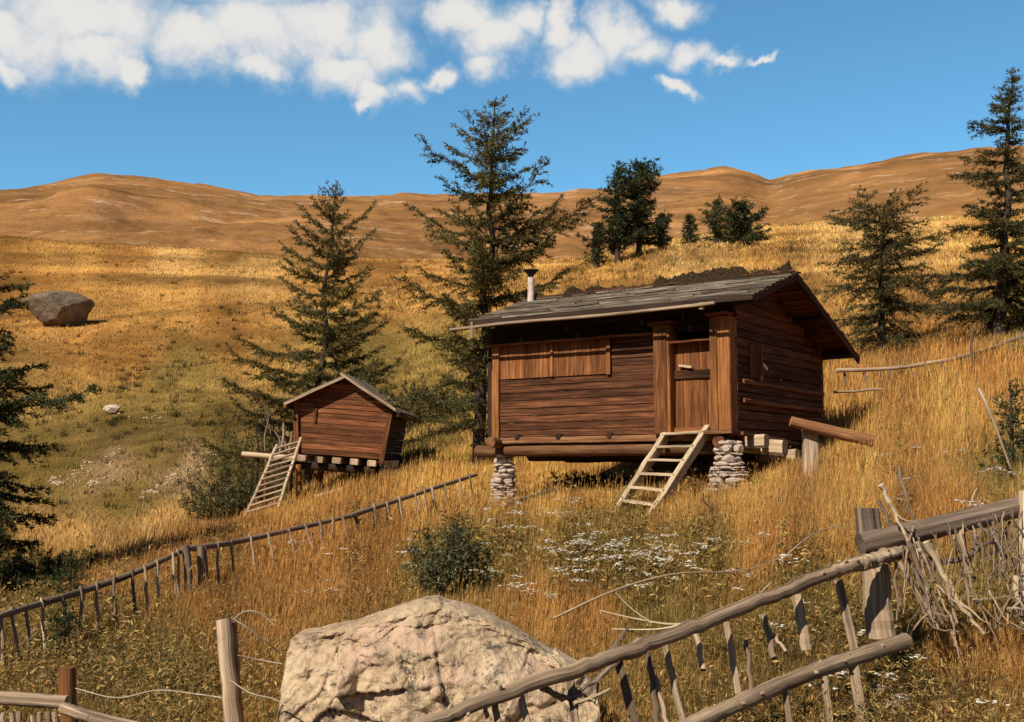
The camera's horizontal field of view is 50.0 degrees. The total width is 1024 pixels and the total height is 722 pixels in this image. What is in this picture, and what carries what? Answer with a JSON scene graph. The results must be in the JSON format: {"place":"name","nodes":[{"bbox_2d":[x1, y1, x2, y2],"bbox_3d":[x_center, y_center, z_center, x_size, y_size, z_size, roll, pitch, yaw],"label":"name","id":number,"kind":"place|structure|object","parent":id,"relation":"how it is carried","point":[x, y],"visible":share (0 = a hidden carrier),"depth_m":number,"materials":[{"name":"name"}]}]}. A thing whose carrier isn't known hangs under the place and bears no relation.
{"place":"outdoors","nodes":[
{"label":"outdoors","id":0,"kind":"place"},
{"bbox_2d":[0,211,1023,721],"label":"ground","id":1,"kind":"structure","parent":0,"point":[60,280],"depth_m":84.68,"materials":[{"name":"yellow plant"}]},
{"bbox_2d":[0,262,103,595],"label":"spruce tree","id":2,"kind":"object","parent":1,"relation":"on","point":[7,410],"visible":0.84,"depth_m":21.21,"materials":[{"name":"green plant"}]},
{"bbox_2d":[0,540,112,575],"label":"bush","id":3,"kind":"object","parent":1,"relation":"on","point":[19,559],"visible":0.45,"depth_m":23.26,"materials":[{"name":"green plant"}]},
{"bbox_2d":[23,291,94,325],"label":"rock","id":4,"kind":"object","parent":1,"relation":"on","point":[56,308],"visible":0.93,"depth_m":112.60,"materials":[{"name":"grey stone"}]},
{"bbox_2d":[34,598,83,659],"bbox_3d":[-5.035,3.139,12.350,0.544,0.958,0.512,-4,-7,39],"label":"fir sapling","id":5,"kind":"object","parent":1,"relation":"on","point":[69,617],"visible":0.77,"depth_m":12.35,"materials":[{"name":"green plant"}]},
{"bbox_2d":[23,548,96,608],"bbox_3d":[-6.843,3.447,16.710,0.815,1.214,0.888,-5,-7,42],"label":"fir sapling","id":6,"kind":"object","parent":1,"relation":"on","point":[69,561],"visible":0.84,"depth_m":16.73,"materials":[{"name":"green plant"}]},
{"bbox_2d":[0,666,137,721],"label":"pole fence","id":7,"kind":"object","parent":1,"relation":"on","point":[67,691],"visible":0.99,"depth_m":7.80,"materials":[{"name":"brown wood"}]},
{"bbox_2d":[45,447,134,491],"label":"scree","id":8,"kind":"structure","parent":1,"relation":"on","point":[75,474],"depth_m":59.30,"materials":[{"name":"beige stone"}]},
{"bbox_2d":[103,405,120,413],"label":"rock","id":9,"kind":"object","parent":1,"relation":"on","point":[113,409],"visible":1,"depth_m":73.44,"materials":[{"name":"stone"}]},
{"bbox_2d":[139,452,226,498],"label":"scree","id":10,"kind":"structure","parent":1,"relation":"on","point":[156,485],"depth_m":54.85,"materials":[{"name":"beige stone"}]},
{"bbox_2d":[75,610,294,721],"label":"wire fence","id":11,"kind":"object","parent":1,"relation":"on","point":[228,652],"visible":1,"depth_m":6.80,"materials":[{"name":"grey wood"}]},
{"bbox_2d":[18,345,376,419],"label":"scree","id":12,"kind":"structure","parent":1,"relation":"on","point":[146,417],"depth_m":72.72,"materials":[{"name":"beige stone"}]},
{"bbox_2d":[178,461,267,521],"bbox_3d":[-8.605,3.970,32.254,2.266,2.092,2.489,-2,-6,21],"label":"bush","id":13,"kind":"object","parent":1,"relation":"on","point":[229,501],"visible":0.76,"depth_m":31.94,"materials":[{"name":"green plant"}]},
{"bbox_2d":[174,409,304,505],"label":"bush","id":14,"kind":"object","parent":1,"relation":"on","point":[260,472],"visible":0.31,"depth_m":41.13,"materials":[{"name":"green plant"}]},
{"bbox_2d":[228,472,303,509],"bbox_3d":[-7.313,3.938,32.687,1.972,1.400,2.115,-4,-7,33],"label":"bush","id":15,"kind":"object","parent":1,"relation":"on","point":[244,491],"visible":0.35,"depth_m":32.33,"materials":[{"name":"green plant"}]},
{"bbox_2d":[221,397,314,482],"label":"bush","id":16,"kind":"object","parent":1,"relation":"on","point":[278,430],"visible":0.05,"depth_m":43.34,"materials":[{"name":"green plant"}]},
{"bbox_2d":[244,437,301,518],"bbox_3d":[-6.381,3.134,29.677,0.813,2.196,1.682,-3,-6,28],"label":"ladder","id":17,"kind":"object","parent":1,"relation":"on","point":[266,471],"visible":0.95,"depth_m":29.68,"materials":[{"name":"brown wood"}]},
{"bbox_2d":[0,473,580,666],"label":"rail fence","id":18,"kind":"object","parent":1,"relation":"on","point":[184,551],"visible":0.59,"depth_m":15.69,"materials":[{"name":"grey wood"}]},
{"bbox_2d":[198,179,403,483],"bbox_3d":[-7.444,-0.877,38.390,7.263,11.118,5.857,0,-5,0],"label":"larch tree","id":19,"kind":"object","parent":1,"relation":"on","point":[334,339],"visible":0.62,"depth_m":37.93,"materials":[{"name":"green plant"}]},
{"bbox_2d":[241,372,418,505],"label":"storehouse","id":20,"kind":"structure","parent":1,"relation":"on","point":[331,447],"depth_m":30.98,"materials":[{"name":"brown wood"}]},
{"bbox_2d":[287,375,397,396],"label":"bush","id":21,"kind":"object","parent":1,"relation":"on","point":[295,394],"visible":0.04,"depth_m":62.08,"materials":[{"name":"green plant"}]},
{"bbox_2d":[360,378,474,427],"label":"bush","id":22,"kind":"object","parent":1,"relation":"on","point":[429,392],"visible":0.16,"depth_m":47.99,"materials":[{"name":"green plant"}]},
{"bbox_2d":[278,595,601,721],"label":"boulder","id":23,"kind":"object","parent":1,"relation":"on","point":[412,660],"visible":0.9,"depth_m":6.71,"materials":[{"name":"beige stone"}]},
{"bbox_2d":[400,369,487,413],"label":"bush","id":24,"kind":"object","parent":1,"relation":"on","point":[443,394],"visible":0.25,"depth_m":48.65,"materials":[{"name":"green plant"}]},
{"bbox_2d":[397,509,505,598],"bbox_3d":[-0.715,2.395,13.175,1.225,1.272,1.376,-4,-7,34],"label":"broom shrub","id":25,"kind":"object","parent":1,"relation":"on","point":[466,554],"visible":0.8,"depth_m":12.93,"materials":[{"name":"green plant"}]},
{"bbox_2d":[376,94,603,467],"bbox_3d":[-0.726,-2.183,30.315,5.814,10.697,4.895,2,-6,-18],"label":"larch tree","id":26,"kind":"object","parent":1,"relation":"on","point":[482,260],"visible":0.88,"depth_m":30.02,"materials":[{"name":"green plant"}]},
{"bbox_2d":[489,454,517,505],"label":"stone pier","id":27,"kind":"structure","parent":1,"relation":"on","point":[504,470],"depth_m":22.79,"materials":[{"name":"grey stone"}]},
{"bbox_2d":[0,314,1023,721],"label":"grass","id":28,"kind":"structure","parent":1,"relation":"on","point":[938,478],"depth_m":14.00,"materials":[{"name":"plant"}]},
{"bbox_2d":[0,382,1023,721],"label":"weeds","id":29,"kind":"object","parent":1,"relation":"on","point":[156,676],"visible":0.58,"depth_m":10.47,"materials":[{"name":"green plant"}]},
{"bbox_2d":[553,557,781,619],"bbox_3d":[1.518,2.126,10.390,2.553,0.486,0.117,2,-6,-23],"label":"dead branch","id":30,"kind":"object","parent":29,"relation":"on","point":[593,599],"visible":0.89,"depth_m":10.24,"materials":[{"name":"brown wood"}]},
{"bbox_2d":[599,582,771,629],"bbox_3d":[1.278,1.821,8.126,1.302,0.338,0.488,-1,-6,9],"label":"dead branch","id":31,"kind":"object","parent":29,"relation":"on","point":[661,623],"visible":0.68,"depth_m":8.18,"materials":[{"name":"brown wood"}]},
{"bbox_2d":[547,468,628,492],"bbox_3d":[1.524,2.585,23.216,1.561,0.675,1.507,-3,-6,32],"label":"broom shrub","id":32,"kind":"object","parent":1,"relation":"on","point":[585,478],"visible":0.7,"depth_m":23.12,"materials":[{"name":"green plant"}]},
{"bbox_2d":[582,220,610,268],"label":"pine tree","id":33,"kind":"object","parent":1,"relation":"on","point":[596,252],"visible":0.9,"depth_m":89.13,"materials":[{"name":"green plant"}]},
{"bbox_2d":[574,159,644,263],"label":"pine tree","id":34,"kind":"object","parent":1,"relation":"on","point":[618,217],"visible":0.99,"depth_m":89.14,"materials":[{"name":"green plant"}]},
{"bbox_2d":[605,157,674,255],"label":"pine tree","id":35,"kind":"object","parent":1,"relation":"on","point":[643,212],"visible":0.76,"depth_m":91.08,"materials":[{"name":"green plant"}]},
{"bbox_2d":[449,259,859,466],"bbox_3d":[3.139,0.070,23.470,6.750,4.397,6.062,-4,-7,35],"label":"log cabin","id":36,"kind":"object","parent":1,"relation":"on","point":[739,353],"visible":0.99,"depth_m":21.64,"materials":[{"name":"orange wood"}]},
{"bbox_2d":[674,340,710,431],"bbox_3d":[3.412,0.486,20.489,0.827,1.726,0.160,-4,-7,35],"label":"door","id":37,"kind":"structure","parent":36,"relation":"in","point":[692,359],"depth_m":20.54,"materials":[{"name":"orange wood"}]},
{"bbox_2d":[287,407,1023,721],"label":"white flowers","id":38,"kind":"object","parent":1,"relation":"on","point":[687,566],"visible":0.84,"depth_m":12.39,"materials":[{"name":"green plant"}]},
{"bbox_2d":[413,545,912,721],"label":"stake fence","id":39,"kind":"object","parent":1,"relation":"on","point":[873,568],"visible":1,"depth_m":6.60,"materials":[{"name":"grey wood"}]},
{"bbox_2d":[616,425,710,512],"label":"wooden steps","id":40,"kind":"structure","parent":1,"relation":"on","point":[684,464],"depth_m":19.48,"materials":[{"name":"brown wood"}]},
{"bbox_2d":[653,208,673,248],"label":"pine tree","id":41,"kind":"object","parent":1,"relation":"on","point":[663,215],"visible":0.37,"depth_m":95.33,"materials":[{"name":"green plant"}]},
{"bbox_2d":[678,213,702,245],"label":"pine tree","id":42,"kind":"object","parent":1,"relation":"on","point":[689,220],"visible":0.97,"depth_m":99.40,"materials":[{"name":"green plant"}]},
{"bbox_2d":[702,492,722,512],"bbox_3d":[3.318,2.393,15.948,1.113,0.964,0.372,-5,-7,41],"label":"dead branch","id":43,"kind":"object","parent":1,"relation":"on","point":[707,504],"visible":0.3,"depth_m":16.28,"materials":[{"name":"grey wood"}]},
{"bbox_2d":[697,195,728,243],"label":"pine tree","id":44,"kind":"object","parent":1,"relation":"on","point":[716,203],"visible":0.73,"depth_m":101.46,"materials":[{"name":"green plant"}]},
{"bbox_2d":[544,428,901,602],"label":"yellow weed stalks","id":45,"kind":"object","parent":1,"relation":"on","point":[710,553],"visible":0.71,"depth_m":11.86,"materials":[{"name":"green plant"}]},
{"bbox_2d":[707,439,751,495],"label":"stone pier","id":46,"kind":"structure","parent":1,"relation":"on","point":[728,460],"depth_m":19.46,"materials":[{"name":"grey stone"}]},
{"bbox_2d":[709,194,773,245],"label":"pine tree","id":47,"kind":"object","parent":1,"relation":"on","point":[740,229],"visible":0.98,"depth_m":90.88,"materials":[{"name":"green plant"}]},
{"bbox_2d":[789,416,874,479],"bbox_3d":[5.068,1.550,17.420,1.318,1.343,0.367,0,-5,5],"label":"gate rail","id":48,"kind":"object","parent":1,"relation":"on","point":[811,430],"visible":0.84,"depth_m":17.35,"materials":[{"name":"brown wood"}]},
{"bbox_2d":[868,684,886,690],"bbox_3d":[2.542,2.275,7.636,0.126,0.058,0.084,0,-5,0],"label":"rock","id":49,"kind":"object","parent":1,"relation":"on","point":[879,686],"visible":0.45,"depth_m":7.61,"materials":[{"name":"stone"}]},
{"bbox_2d":[811,181,968,351],"bbox_3d":[11.491,-2.562,34.466,5.145,5.268,4.933,0,-5,0],"label":"larch tree","id":50,"kind":"object","parent":1,"relation":"on","point":[888,303],"visible":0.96,"depth_m":34.09,"materials":[{"name":"green plant"}]},
{"bbox_2d":[833,327,1023,392],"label":"hillside fence","id":51,"kind":"object","parent":1,"relation":"on","point":[889,368],"visible":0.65,"depth_m":27.28,"materials":[{"name":"grey wood"}]},
{"bbox_2d":[855,466,1023,658],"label":"brush fence","id":52,"kind":"object","parent":1,"relation":"on","point":[872,535],"visible":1,"depth_m":7.69,"materials":[{"name":"grey wood"}]},
{"bbox_2d":[780,522,855,560],"bbox_3d":[2.553,1.457,8.824,0.217,0.410,1.432,1,-6,-11],"label":"loose wire","id":53,"kind":"object","parent":52,"relation":"attached to","point":[809,536],"visible":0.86,"depth_m":9.39,"materials":[{"name":"grey metal"}]},
{"bbox_2d":[910,66,1023,337],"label":"larch tree","id":54,"kind":"object","parent":1,"relation":"on","point":[999,267],"visible":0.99,"depth_m":31.44,"materials":[{"name":"green plant"}]},
{"bbox_2d":[977,388,1011,469],"bbox_3d":[5.583,0.766,12.688,0.048,0.983,1.027,-1,-5,5],"label":"leaning pole","id":55,"kind":"object","parent":1,"relation":"on","point":[990,415],"visible":0.98,"depth_m":12.75,"materials":[{"name":"brown wood"}]},
{"bbox_2d":[971,378,1023,477],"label":"bush","id":56,"kind":"object","parent":1,"relation":"on","point":[1011,432],"visible":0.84,"depth_m":13.48,"materials":[{"name":"green plant"}]},
{"bbox_2d":[0,145,1023,259],"bbox_3d":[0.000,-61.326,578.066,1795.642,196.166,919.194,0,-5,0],"label":"hills","id":57,"kind":"structure","parent":0,"point":[116,209],"depth_m":431.62,"materials":[{"name":"brown plant"}]},
{"bbox_2d":[0,0,1023,195],"label":"sky","id":58,"kind":"structure","parent":0,"point":[257,97],"materials":[{"name":"blue"}]},
{"bbox_2d":[883,693,911,707],"bbox_3d":[2.544,2.238,7.216,0.216,0.108,0.065,0,-5,0],"label":"rock","id":59,"kind":"object","parent":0,"point":[900,697],"visible":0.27,"depth_m":7.20,"materials":[{"name":"stone"}]}
]}

